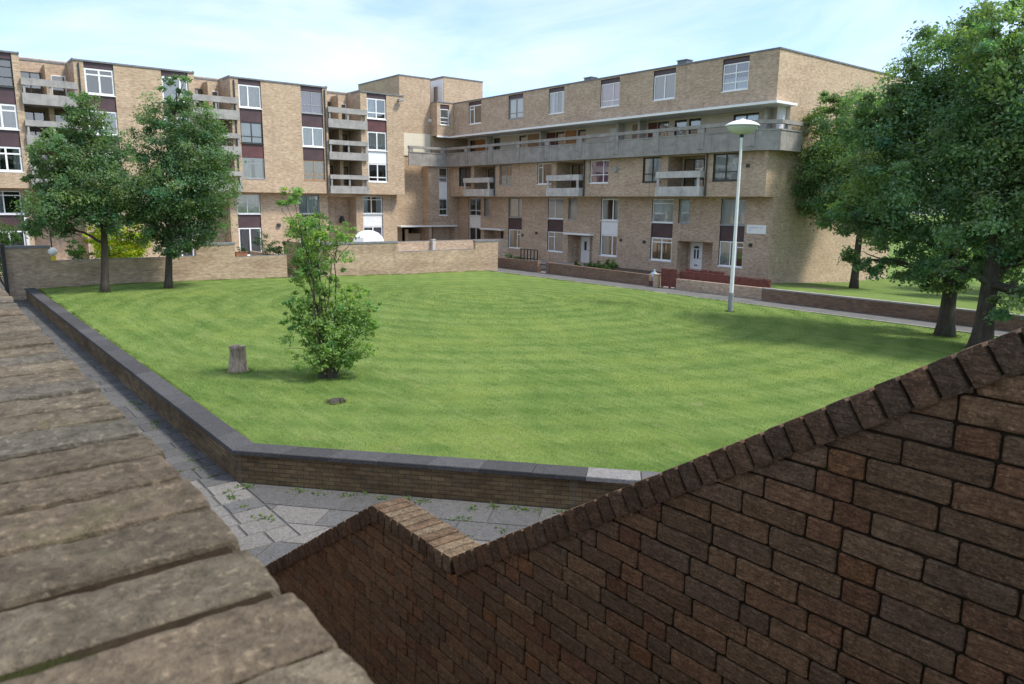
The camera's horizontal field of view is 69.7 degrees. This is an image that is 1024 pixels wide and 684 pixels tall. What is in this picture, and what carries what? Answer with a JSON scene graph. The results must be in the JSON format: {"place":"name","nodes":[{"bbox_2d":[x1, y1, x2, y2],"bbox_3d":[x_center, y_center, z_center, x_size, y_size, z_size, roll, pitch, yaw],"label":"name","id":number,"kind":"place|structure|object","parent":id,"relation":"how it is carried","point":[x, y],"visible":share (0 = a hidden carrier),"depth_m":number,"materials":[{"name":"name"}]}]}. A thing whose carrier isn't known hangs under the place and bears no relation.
{"place":"outdoors","nodes":[
{"label":"outdoors","id":0,"kind":"place"},
{"bbox_2d":[0,277,568,565],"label":"pavement","id":1,"kind":"structure","parent":0,"point":[306,516],"depth_m":11.88,"materials":[{"name":"grey concrete"}]},
{"bbox_2d":[0,244,9,295],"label":"fence post","id":2,"kind":"object","parent":1,"relation":"on","point":[4,267],"visible":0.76,"depth_m":34.21,"materials":[{"name":"black metal"}]},
{"bbox_2d":[0,288,373,683],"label":"parapet wall","id":3,"kind":"structure","parent":1,"relation":"on","point":[124,559],"depth_m":0.47,"materials":[{"name":"stone"}]},
{"bbox_2d":[25,288,661,508],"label":"retaining wall","id":4,"kind":"structure","parent":1,"relation":"on","point":[237,456],"depth_m":12.37,"materials":[{"name":"brown brick"}]},
{"bbox_2d":[128,400,566,538],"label":"weeds","id":5,"kind":"object","parent":1,"relation":"on","point":[344,494],"visible":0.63,"depth_m":12.03,"materials":[{"name":"green plant"}]},
{"bbox_2d":[264,327,1023,683],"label":"stair wall","id":6,"kind":"structure","parent":1,"relation":"on","point":[872,535],"depth_m":2.34,"materials":[{"name":"brick"}]},
{"bbox_2d":[288,258,673,287],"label":"garden ground","id":7,"kind":"structure","parent":0,"point":[543,261],"depth_m":59.72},
{"bbox_2d":[0,221,22,287],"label":"shrub","id":8,"kind":"object","parent":7,"relation":"on","point":[7,241],"visible":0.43,"depth_m":36.80,"materials":[{"name":"green plant"}]},
{"bbox_2d":[64,239,93,259],"bbox_3d":[-22.165,-3.890,37.851,2.138,2.821,1.866,7,12,29],"label":"shrub","id":9,"kind":"object","parent":7,"relation":"on","point":[76,254],"visible":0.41,"depth_m":37.71,"materials":[{"name":"green plant"}]},
{"bbox_2d":[82,224,151,258],"bbox_3d":[-20.950,-4.767,39.349,3.489,4.167,3.264,-8,14,-38],"label":"shrub","id":10,"kind":"object","parent":7,"relation":"on","point":[124,246],"visible":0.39,"depth_m":38.73,"materials":[{"name":"green plant"}]},
{"bbox_2d":[4,242,287,301],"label":"garden wall","id":11,"kind":"structure","parent":7,"relation":"on","point":[32,266],"depth_m":37.77,"materials":[{"name":"brick"}]},
{"bbox_2d":[48,229,56,260],"bbox_3d":[-22.224,-4.679,35.515,0.440,1.500,0.440,-8,14,-38],"label":"post lamp","id":12,"kind":"object","parent":11,"relation":"on","point":[52,251],"visible":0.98,"depth_m":35.49,"materials":[{"name":"white metal"}]},
{"bbox_2d":[235,244,247,255],"bbox_3d":[-15.162,-5.143,41.187,0.670,0.679,0.302,-8,14,-38],"label":"planter","id":13,"kind":"object","parent":11,"relation":"on","point":[241,253],"visible":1,"depth_m":41.17,"materials":[{"name":"ceramic"}]},
{"bbox_2d":[0,50,404,276],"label":"apartment block","id":14,"kind":"structure","parent":7,"relation":"on","point":[338,157],"depth_m":52.82,"materials":[{"name":"brick"}]},
{"bbox_2d":[0,59,14,87],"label":"window","id":15,"kind":"structure","parent":14,"relation":"in","point":[4,86],"depth_m":42.89,"materials":[{"name":"grey glass"}]},
{"bbox_2d":[0,104,19,130],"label":"window","id":16,"kind":"structure","parent":14,"relation":"in","point":[8,112],"depth_m":43.28,"materials":[{"name":"white paint"}]},
{"bbox_2d":[0,191,23,214],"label":"window","id":17,"kind":"structure","parent":14,"relation":"in","point":[2,205],"depth_m":44.41,"materials":[{"name":"white paint"}]},
{"bbox_2d":[0,146,24,172],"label":"window","id":18,"kind":"structure","parent":14,"relation":"in","point":[18,165],"depth_m":43.77,"materials":[{"name":"white paint"}]},
{"bbox_2d":[0,231,25,245],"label":"window","id":19,"kind":"structure","parent":14,"relation":"in","point":[22,235],"depth_m":45.20,"materials":[{"name":"white paint"}]},
{"bbox_2d":[20,71,42,93],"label":"window","id":20,"kind":"structure","parent":14,"relation":"in","point":[20,71],"depth_m":45.36,"materials":[{"name":"grey glass"}]},
{"bbox_2d":[84,68,115,96],"bbox_3d":[-25.664,-16.145,45.791,1.700,1.590,0.170,-8,14,-38],"label":"window","id":21,"kind":"structure","parent":14,"relation":"in","point":[101,94],"depth_m":45.82,"materials":[{"name":"white paint"}]},
{"bbox_2d":[89,110,118,136],"bbox_3d":[-25.708,-13.738,46.270,1.700,1.480,0.227,-8,14,-38],"label":"window","id":22,"kind":"structure","parent":14,"relation":"in","point":[114,124],"depth_m":46.60,"materials":[{"name":"white paint"}]},
{"bbox_2d":[161,76,187,101],"bbox_3d":[-22.225,-16.628,48.534,1.710,1.590,0.227,-8,14,-38],"label":"window","id":23,"kind":"structure","parent":14,"relation":"in","point":[170,90],"depth_m":48.57,"materials":[{"name":"white paint"}]},
{"bbox_2d":[173,232,193,255],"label":"window","id":24,"kind":"structure","parent":14,"relation":"in","point":[192,253],"depth_m":51.37,"materials":[{"name":"white paint"}]},
{"bbox_2d":[237,194,260,214],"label":"window","id":25,"kind":"structure","parent":14,"relation":"in","point":[250,204],"depth_m":53.49,"materials":[{"name":"grey glass"}]},
{"bbox_2d":[238,84,261,109],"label":"window","id":26,"kind":"structure","parent":14,"relation":"in","point":[249,95],"depth_m":51.60,"materials":[{"name":"grey glass"}]},
{"bbox_2d":[238,228,261,255],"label":"window","id":27,"kind":"structure","parent":14,"relation":"in","point":[246,235],"depth_m":53.93,"materials":[{"name":"grey glass"}]},
{"bbox_2d":[240,122,263,144],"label":"window","id":28,"kind":"structure","parent":14,"relation":"in","point":[251,133],"depth_m":52.06,"materials":[{"name":"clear glass"}]},
{"bbox_2d":[242,157,265,179],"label":"window","id":29,"kind":"structure","parent":14,"relation":"in","point":[258,162],"depth_m":52.54,"materials":[{"name":"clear glass"}]},
{"bbox_2d":[298,195,318,213],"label":"window","id":30,"kind":"structure","parent":14,"relation":"in","point":[310,202],"depth_m":56.34,"materials":[{"name":"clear glass"}]},
{"bbox_2d":[301,91,323,114],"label":"window","id":31,"kind":"structure","parent":14,"relation":"in","point":[311,102],"depth_m":54.42,"materials":[{"name":"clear glass"}]},
{"bbox_2d":[302,126,324,147],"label":"window","id":32,"kind":"structure","parent":14,"relation":"in","point":[312,137],"depth_m":54.88,"materials":[{"name":"grey glass"}]},
{"bbox_2d":[303,160,325,180],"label":"window","id":33,"kind":"structure","parent":14,"relation":"in","point":[313,170],"depth_m":55.33,"materials":[{"name":"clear glass"}]},
{"bbox_2d":[363,196,381,213],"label":"window","id":34,"kind":"structure","parent":14,"relation":"in","point":[378,199],"depth_m":59.57,"materials":[{"name":"grey glass"}]},
{"bbox_2d":[363,226,382,236],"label":"window","id":35,"kind":"structure","parent":14,"relation":"in","point":[378,229],"depth_m":60.15,"materials":[{"name":"white paint"}]},
{"bbox_2d":[367,98,386,120],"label":"window","id":36,"kind":"structure","parent":14,"relation":"in","point":[372,113],"depth_m":57.57,"materials":[{"name":"white paint"}]},
{"bbox_2d":[367,131,387,151],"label":"window","id":37,"kind":"structure","parent":14,"relation":"in","point":[376,140],"depth_m":58.17,"materials":[{"name":"white paint"}]},
{"bbox_2d":[368,163,387,182],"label":"window","id":38,"kind":"structure","parent":14,"relation":"in","point":[377,172],"depth_m":58.62,"materials":[{"name":"white paint"}]},
{"bbox_2d":[252,231,286,254],"bbox_3d":[-14.267,-5.037,43.585,2.116,3.100,1.796,-8,14,-38],"label":"shrub","id":39,"kind":"object","parent":7,"relation":"on","point":[276,250],"visible":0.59,"depth_m":43.43,"materials":[{"name":"green plant"}]},
{"bbox_2d":[250,241,316,276],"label":"garden wall","id":40,"kind":"structure","parent":7,"relation":"on","point":[254,253],"depth_m":47.02,"materials":[{"name":"brick"}]},
{"bbox_2d":[284,212,341,276],"bbox_3d":[-12.053,-5.706,43.958,3.608,4.136,2.911,-8,14,-38],"label":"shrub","id":41,"kind":"object","parent":7,"relation":"on","point":[298,261],"visible":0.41,"depth_m":43.57,"materials":[{"name":"green plant"}]},
{"bbox_2d":[353,230,383,241],"bbox_3d":[-10.739,-7.055,55.098,2.254,2.720,2.254,-2,11,-16],"label":"parasol","id":42,"kind":"object","parent":7,"relation":"on","point":[367,235],"visible":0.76,"depth_m":54.17,"materials":[{"name":"white fabric"}]},
{"bbox_2d":[317,240,498,275],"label":"garden wall","id":43,"kind":"structure","parent":7,"relation":"on","point":[378,257],"depth_m":47.89,"materials":[{"name":"brick"}]},
{"bbox_2d":[358,74,482,240],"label":"stair tower","id":44,"kind":"structure","parent":7,"relation":"on","point":[427,207],"depth_m":69.73,"materials":[{"name":"brick"}]},
{"bbox_2d":[439,168,446,182],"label":"window","id":45,"kind":"structure","parent":44,"relation":"in","point":[441,178],"depth_m":70.33,"materials":[{"name":"white paint"}]},
{"bbox_2d":[440,109,449,125],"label":"window","id":46,"kind":"structure","parent":44,"relation":"in","point":[444,113],"depth_m":69.39,"materials":[{"name":"white paint"}]},
{"bbox_2d":[398,238,507,257],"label":"garden wall","id":47,"kind":"structure","parent":7,"relation":"on","point":[445,245],"depth_m":55.89,"materials":[{"name":"brick"}]},
{"bbox_2d":[520,248,537,260],"bbox_3d":[1.200,-5.893,52.819,0.100,1.540,1.950,-8,14,-38],"label":"railing","id":48,"kind":"object","parent":7,"relation":"on","point":[530,258],"visible":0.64,"depth_m":52.70,"materials":[{"name":"black metal"}]},
{"bbox_2d":[407,47,904,282],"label":"maisonette block","id":49,"kind":"structure","parent":7,"relation":"on","point":[638,170],"depth_m":51.91,"materials":[{"name":"brick"}]},
{"bbox_2d":[460,167,470,185],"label":"window","id":50,"kind":"structure","parent":49,"relation":"in","point":[465,172],"depth_m":68.85,"materials":[{"name":"black glass"}]},
{"bbox_2d":[469,198,480,216],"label":"window","id":51,"kind":"structure","parent":49,"relation":"in","point":[475,210],"depth_m":69.84,"materials":[{"name":"white paint"}]},
{"bbox_2d":[469,227,480,238],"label":"window","id":52,"kind":"structure","parent":49,"relation":"in","point":[475,231],"depth_m":70.34,"materials":[{"name":"white paint"}]},
{"bbox_2d":[469,104,480,124],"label":"window","id":53,"kind":"structure","parent":49,"relation":"in","point":[475,110],"depth_m":67.42,"materials":[{"name":"white paint"}]},
{"bbox_2d":[484,198,490,216],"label":"window","id":54,"kind":"structure","parent":49,"relation":"in","point":[487,200],"depth_m":68.45,"materials":[{"name":"grey glass"}]},
{"bbox_2d":[499,165,511,185],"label":"window","id":55,"kind":"structure","parent":49,"relation":"in","point":[504,180],"depth_m":64.17,"materials":[{"name":"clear glass"}]},
{"bbox_2d":[508,198,521,217],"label":"window","id":56,"kind":"structure","parent":49,"relation":"in","point":[515,204],"depth_m":65.26,"materials":[{"name":"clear glass"}]},
{"bbox_2d":[508,229,521,248],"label":"window","id":57,"kind":"structure","parent":49,"relation":"in","point":[511,231],"depth_m":65.94,"materials":[{"name":"grey glass"}]},
{"bbox_2d":[508,98,522,119],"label":"window","id":58,"kind":"structure","parent":49,"relation":"in","point":[515,105],"depth_m":62.87,"materials":[{"name":"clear glass"}]},
{"bbox_2d":[537,163,551,184],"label":"window","id":59,"kind":"structure","parent":49,"relation":"in","point":[544,169],"depth_m":60.31,"materials":[{"name":"white paint"}]},
{"bbox_2d":[547,231,562,252],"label":"window","id":60,"kind":"structure","parent":49,"relation":"in","point":[555,239],"depth_m":61.61,"materials":[{"name":"grey glass"}]},
{"bbox_2d":[547,198,563,219],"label":"window","id":61,"kind":"structure","parent":49,"relation":"in","point":[556,205],"depth_m":61.07,"materials":[{"name":"beige glass"}]},
{"bbox_2d":[548,91,563,114],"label":"window","id":62,"kind":"structure","parent":49,"relation":"in","point":[552,95],"depth_m":59.13,"materials":[{"name":"white paint"}]},
{"bbox_2d":[556,132,564,144],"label":"window","id":63,"kind":"structure","parent":49,"relation":"in","point":[560,134],"depth_m":61.33,"materials":[{"name":"clear glass"}]},
{"bbox_2d":[568,198,576,219],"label":"window","id":64,"kind":"structure","parent":49,"relation":"in","point":[573,201],"depth_m":59.57,"materials":[{"name":"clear glass"}]},
{"bbox_2d":[581,236,589,262],"bbox_3d":[6.022,-7.578,60.425,0.100,2.120,1.000,-8,14,-38],"label":"door","id":65,"kind":"structure","parent":49,"relation":"in","point":[585,241],"depth_m":60.40,"materials":[{"name":"white paint"}]},
{"bbox_2d":[589,160,608,183],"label":"window","id":66,"kind":"structure","parent":49,"relation":"in","point":[599,168],"depth_m":55.44,"materials":[{"name":"glass"}]},
{"bbox_2d":[599,234,616,257],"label":"window","id":67,"kind":"structure","parent":49,"relation":"in","point":[605,238],"depth_m":57.12,"materials":[{"name":"white paint"}]},
{"bbox_2d":[600,199,618,221],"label":"window","id":68,"kind":"structure","parent":49,"relation":"in","point":[604,201],"depth_m":56.54,"materials":[{"name":"white paint"}]},
{"bbox_2d":[601,82,619,107],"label":"window","id":69,"kind":"structure","parent":49,"relation":"in","point":[610,92],"depth_m":54.40,"materials":[{"name":"white paint"}]},
{"bbox_2d":[642,157,661,182],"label":"window","id":70,"kind":"structure","parent":49,"relation":"in","point":[651,165],"depth_m":51.55,"materials":[{"name":"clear glass"}]},
{"bbox_2d":[650,237,671,261],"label":"window","id":71,"kind":"structure","parent":49,"relation":"in","point":[661,248],"depth_m":52.85,"materials":[{"name":"white paint"}]},
{"bbox_2d":[651,199,673,223],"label":"window","id":72,"kind":"structure","parent":49,"relation":"in","point":[663,209],"depth_m":52.41,"materials":[{"name":"grey glass"}]},
{"bbox_2d":[658,122,668,136],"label":"window","id":73,"kind":"structure","parent":49,"relation":"in","point":[662,124],"depth_m":52.88,"materials":[{"name":"clear glass"}]},
{"bbox_2d":[652,73,675,101],"bbox_3d":[10.468,-17.422,50.376,0.227,1.700,1.980,-8,14,-38],"label":"window","id":74,"kind":"structure","parent":49,"relation":"in","point":[664,85],"depth_m":50.43,"materials":[{"name":"white paint"}]},
{"bbox_2d":[675,120,686,134],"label":"window","id":75,"kind":"structure","parent":49,"relation":"in","point":[681,123],"depth_m":51.72,"materials":[{"name":"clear glass"}]},
{"bbox_2d":[677,199,689,223],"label":"window","id":76,"kind":"structure","parent":49,"relation":"in","point":[684,212],"depth_m":50.96,"materials":[{"name":"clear glass"}]},
{"bbox_2d":[683,159,704,185],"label":"window","id":77,"kind":"structure","parent":49,"relation":"in","point":[685,159],"depth_m":50.30,"materials":[{"name":"black glass"}]},
{"bbox_2d":[689,118,700,133],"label":"window","id":78,"kind":"structure","parent":49,"relation":"in","point":[693,122],"depth_m":50.81,"materials":[{"name":"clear glass"}]},
{"bbox_2d":[690,242,702,269],"bbox_3d":[12.982,-5.962,51.865,0.100,2.120,1.000,-8,14,-38],"label":"door","id":79,"kind":"structure","parent":49,"relation":"in","point":[696,255],"depth_m":51.83,"materials":[{"name":"white paint"}]},
{"bbox_2d":[712,153,738,181],"bbox_3d":[13.596,-11.073,46.752,0.227,1.720,1.910,-8,14,-38],"label":"window","id":80,"kind":"structure","parent":49,"relation":"in","point":[725,165],"depth_m":46.84,"materials":[{"name":"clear glass"}]},
{"bbox_2d":[717,241,743,267],"bbox_3d":[14.395,-5.747,48.315,0.227,1.690,1.930,-8,14,-38],"label":"window","id":81,"kind":"structure","parent":49,"relation":"in","point":[725,246],"depth_m":48.70,"materials":[{"name":"white paint"}]},
{"bbox_2d":[721,199,746,225],"bbox_3d":[14.424,-8.415,47.810,0.227,1.720,1.930,-8,14,-38],"label":"window","id":82,"kind":"structure","parent":49,"relation":"in","point":[728,205],"depth_m":48.01,"materials":[{"name":"grey glass"}]},
{"bbox_2d":[721,61,749,92],"bbox_3d":[14.013,-16.559,46.023,0.227,1.700,1.980,-8,14,-38],"label":"window","id":83,"kind":"structure","parent":49,"relation":"in","point":[740,83],"depth_m":46.08,"materials":[{"name":"white paint"}]},
{"bbox_2d":[734,113,758,128],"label":"window","id":84,"kind":"structure","parent":49,"relation":"in","point":[753,116],"depth_m":47.50,"materials":[{"name":"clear glass"}]},
{"bbox_2d":[746,225,765,233],"bbox_3d":[15.450,-7.120,46.540,0.045,0.550,1.370,-8,14,-38],"label":"wall sign","id":85,"kind":"object","parent":49,"relation":"attached to","point":[756,229],"visible":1,"depth_m":46.50,"materials":[{"name":"white paint"}]},
{"bbox_2d":[545,266,835,289],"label":"front garden beds","id":86,"kind":"object","parent":7,"relation":"on","point":[635,270],"visible":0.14,"depth_m":52.79,"materials":[{"name":"soil"}]},
{"bbox_2d":[593,258,618,269],"bbox_3d":[6.148,-4.929,48.825,1.781,1.378,1.619,-8,14,-38],"label":"shrub","id":87,"kind":"object","parent":86,"relation":"on","point":[610,266],"visible":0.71,"depth_m":48.54,"materials":[{"name":"green plant"}]},
{"bbox_2d":[686,268,724,275],"bbox_3d":[11.462,-3.691,43.770,0.170,1.200,2.740,-8,14,-38],"label":"timber fence","id":88,"kind":"object","parent":86,"relation":"on","point":[710,272],"visible":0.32,"depth_m":43.57,"materials":[{"name":"red wood"}]},
{"bbox_2d":[0,0,1022,214],"label":"sky","id":89,"kind":"structure","parent":0,"point":[510,46],"materials":[{"name":"blue"}]},
{"bbox_2d":[38,270,997,473],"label":"lawn","id":90,"kind":"structure","parent":0,"point":[476,279],"depth_m":20.32,"materials":[{"name":"green plant"}]},
{"bbox_2d":[7,90,144,292],"bbox_3d":[-19.254,-6.476,32.828,5.614,9.135,5.098,-8,14,-38],"label":"deciduous tree","id":91,"kind":"object","parent":90,"relation":"on","point":[97,173],"visible":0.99,"depth_m":32.16,"materials":[{"name":"green plant"}]},
{"bbox_2d":[119,73,248,288],"bbox_3d":[-15.823,-7.473,35.384,5.787,10.275,6.166,-8,14,-38],"label":"deciduous tree","id":92,"kind":"object","parent":90,"relation":"on","point":[184,168],"visible":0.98,"depth_m":34.64,"materials":[{"name":"green plant"}]},
{"bbox_2d":[227,344,248,372],"bbox_3d":[-6.955,0.473,18.645,0.650,0.860,0.546,-8,14,-38],"label":"tree stump","id":93,"kind":"object","parent":90,"relation":"on","point":[237,360],"visible":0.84,"depth_m":18.46,"materials":[{"name":"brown wood"}]},
{"bbox_2d":[275,184,383,378],"bbox_3d":[-4.393,-1.360,17.741,2.467,4.756,1.920,-8,14,-38],"label":"sapling","id":94,"kind":"object","parent":90,"relation":"on","point":[330,352],"visible":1,"depth_m":17.70,"materials":[{"name":"green plant"}]},
{"bbox_2d":[327,397,344,404],"bbox_3d":[-3.829,1.280,15.961,0.389,0.140,0.332,-8,14,-38],"label":"stump stub","id":95,"kind":"object","parent":90,"relation":"on","point":[336,400],"visible":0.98,"depth_m":15.89,"materials":[{"name":"brown plant"}]},
{"bbox_2d":[725,119,759,310],"bbox_3d":[9.659,-5.179,31.724,1.440,8.570,1.440,-8,14,-38],"label":"street lamp","id":96,"kind":"object","parent":90,"relation":"on","point":[742,127],"visible":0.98,"depth_m":31.33,"materials":[{"name":"white metal"}]},
{"bbox_2d":[813,0,1023,337],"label":"deciduous tree","id":97,"kind":"object","parent":90,"relation":"on","point":[880,142],"visible":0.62,"depth_m":26.56,"materials":[{"name":"green plant"}]},
{"bbox_2d":[914,0,1023,347],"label":"deciduous tree","id":98,"kind":"object","parent":90,"relation":"on","point":[1000,148],"visible":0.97,"depth_m":23.19,"materials":[{"name":"green plant"}]},
{"bbox_2d":[497,268,1010,335],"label":"path","id":99,"kind":"structure","parent":0,"point":[792,306],"depth_m":37.52,"materials":[{"name":"grey concrete"}]},
{"bbox_2d":[498,257,540,271],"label":"front garden wall","id":100,"kind":"structure","parent":99,"relation":"on","point":[521,264],"depth_m":52.98,"materials":[{"name":"red brick"}]},
{"bbox_2d":[546,262,651,285],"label":"front garden wall","id":101,"kind":"structure","parent":99,"relation":"on","point":[598,273],"depth_m":46.92,"materials":[{"name":"red brick"}]},
{"bbox_2d":[653,273,660,286],"bbox_3d":[8.548,-3.520,43.290,0.410,0.980,0.410,-8,14,-38],"label":"gate post","id":102,"kind":"object","parent":99,"relation":"on","point":[656,279],"visible":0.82,"depth_m":43.14,"materials":[{"name":"brick"}]},
{"bbox_2d":[661,268,677,288],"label":"timber gate","id":103,"kind":"structure","parent":99,"relation":"on","point":[669,277],"depth_m":42.55,"materials":[{"name":"red wood"}]},
{"bbox_2d":[676,279,761,298],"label":"front garden wall","id":104,"kind":"structure","parent":99,"relation":"on","point":[752,292],"depth_m":39.97,"materials":[{"name":"brick"}]},
{"bbox_2d":[486,270,998,335],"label":"lawn kerb","id":105,"kind":"structure","parent":99,"relation":"on","point":[764,305],"depth_m":33.25,"materials":[{"name":"concrete"}]},
{"bbox_2d":[761,288,1023,330],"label":"front garden wall","id":106,"kind":"structure","parent":99,"relation":"on","point":[926,312],"depth_m":33.11,"materials":[{"name":"red brick"}]},
{"bbox_2d":[771,270,1023,314],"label":"side lawn","id":107,"kind":"structure","parent":0,"point":[883,289],"depth_m":43.12,"materials":[{"name":"green plant"}]},
{"bbox_2d":[680,271,771,287],"bbox_3d":[11.522,-3.045,40.229,0.170,1.250,5.741,-8,14,-39],"label":"timber fence","id":108,"kind":"object","parent":107,"relation":"on","point":[745,281],"visible":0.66,"depth_m":39.97,"materials":[{"name":"red wood"}]},
{"bbox_2d":[780,81,939,288],"bbox_3d":[21.338,-9.202,44.484,9.257,12.576,11.158,-8,14,-38],"label":"deciduous tree","id":109,"kind":"object","parent":107,"relation":"on","point":[818,168],"visible":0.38,"depth_m":44.67,"materials":[{"name":"green plant"}]},
{"bbox_2d":[886,215,1023,277],"bbox_3d":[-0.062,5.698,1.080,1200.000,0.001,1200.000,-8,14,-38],"label":"tree","id":110,"kind":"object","parent":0,"point":[890,269],"depth_m":94.77,"materials":[{"name":"green plant"}]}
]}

